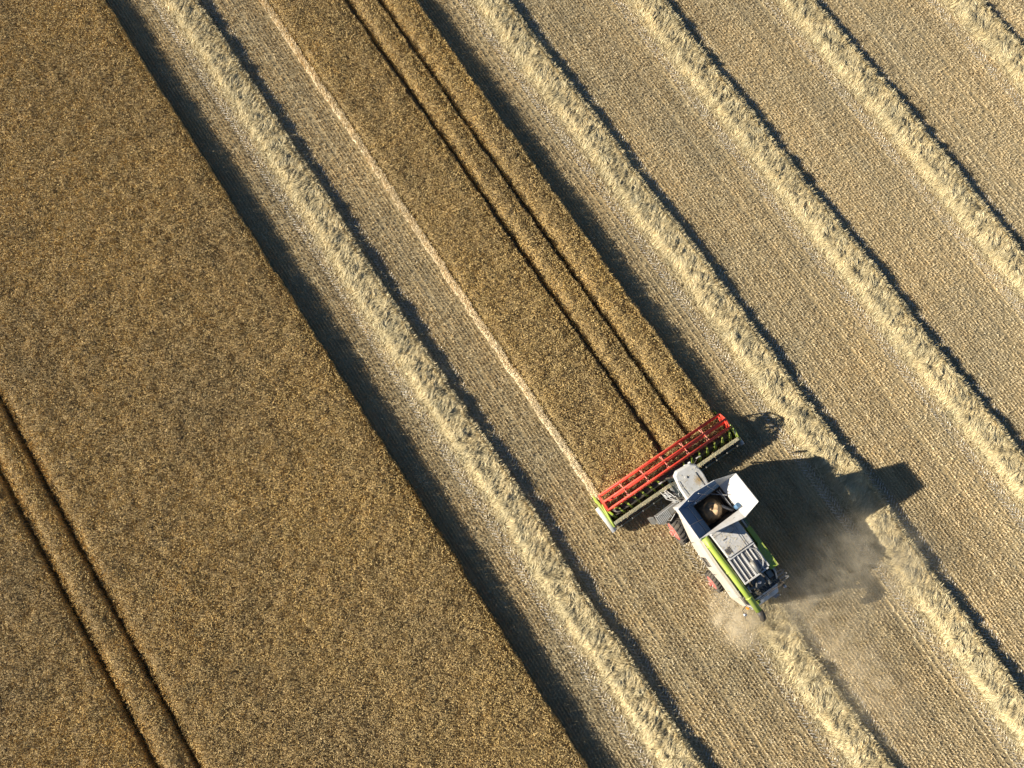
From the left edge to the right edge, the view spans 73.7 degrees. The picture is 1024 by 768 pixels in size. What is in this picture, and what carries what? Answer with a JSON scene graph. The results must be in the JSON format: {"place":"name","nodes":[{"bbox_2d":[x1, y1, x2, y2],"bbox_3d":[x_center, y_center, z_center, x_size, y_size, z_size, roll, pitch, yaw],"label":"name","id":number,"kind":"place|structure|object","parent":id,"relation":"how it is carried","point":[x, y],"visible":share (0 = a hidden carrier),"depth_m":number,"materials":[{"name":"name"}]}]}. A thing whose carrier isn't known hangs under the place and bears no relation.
{"place":"outdoors","nodes":[
{"label":"outdoors","id":0,"kind":"place"},
{"bbox_2d":[0,0,588,767],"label":"wheat field","id":1,"kind":"structure","parent":0,"point":[278,570],"depth_m":40.65,"materials":[{"name":"brown plant"}]},
{"bbox_2d":[0,0,1023,767],"bbox_3d":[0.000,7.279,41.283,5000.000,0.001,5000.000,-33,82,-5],"label":"ground","id":2,"kind":"structure","parent":0,"point":[386,414],"depth_m":43.03,"materials":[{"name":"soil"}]},
{"bbox_2d":[157,0,713,767],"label":"straw windrow","id":3,"kind":"object","parent":2,"relation":"on","point":[651,722],"visible":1,"depth_m":42.01,"materials":[{"name":"beige plant"}]},
{"bbox_2d":[258,0,717,504],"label":"wheat strip","id":4,"kind":"object","parent":2,"relation":"on","point":[584,415],"visible":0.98,"depth_m":43.62,"materials":[{"name":"brown plant"}]},
{"bbox_2d":[591,410,789,621],"bbox_3d":[11.527,8.157,38.678,9.790,4.826,10.820,-33,82,-5],"label":"combine harvester","id":5,"kind":"object","parent":2,"relation":"on","point":[740,569],"visible":0.98,"depth_m":37.87,"materials":[{"name":"metal"}]},
{"bbox_2d":[599,418,732,520],"bbox_3d":[9.330,5.203,41.250,9.500,0.621,2.124,-33,82,-5],"label":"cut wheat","id":6,"kind":"object","parent":5,"relation":"in","point":[671,462],"visible":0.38,"depth_m":41.23,"materials":[{"name":"red metal"}]},
{"bbox_2d":[619,439,776,601],"bbox_3d":[11.872,8.508,38.454,8.906,2.827,8.448,-33,82,-5],"label":"settled chaff","id":7,"kind":"object","parent":5,"relation":"on","point":[720,530],"visible":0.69,"depth_m":37.76,"materials":[{"name":"plant"}]},
{"bbox_2d":[695,493,727,525],"bbox_3d":[11.254,6.937,37.833,1.600,1.542,1.380,-33,82,-5],"label":"wheat grain","id":8,"kind":"object","parent":5,"relation":"on","point":[710,510],"visible":0.88,"depth_m":37.89},
{"bbox_2d":[468,0,1023,761],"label":"straw windrow","id":9,"kind":"object","parent":2,"relation":"on","point":[964,644],"visible":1,"depth_m":42.29,"materials":[{"name":"beige plant"}]},
{"bbox_2d":[732,587,902,767],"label":"straw windrow","id":10,"kind":"object","parent":2,"relation":"on","point":[855,743],"visible":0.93,"depth_m":39.19,"materials":[{"name":"beige plant"}]},
{"bbox_2d":[624,0,1023,513],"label":"straw windrow","id":11,"kind":"object","parent":2,"relation":"on","point":[976,422],"visible":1,"depth_m":43.75,"materials":[{"name":"beige plant"}]},
{"bbox_2d":[774,0,1023,305],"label":"straw windrow","id":12,"kind":"object","parent":2,"relation":"on","point":[917,146],"visible":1,"depth_m":45.08,"materials":[{"name":"beige plant"}]},
{"bbox_2d":[936,0,1023,101],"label":"straw windrow","id":13,"kind":"object","parent":2,"relation":"on","point":[1002,45],"visible":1,"depth_m":46.45,"materials":[{"name":"beige plant"}]},
{"bbox_2d":[700,528,864,677],"bbox_3d":[15.760,12.518,38.904,10.335,2.760,10.043,34,82,6],"label":"flying chaff","id":14,"kind":"object","parent":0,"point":[795,607],"visible":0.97,"depth_m":39.54,"materials":[{"name":"plant"}]}
]}

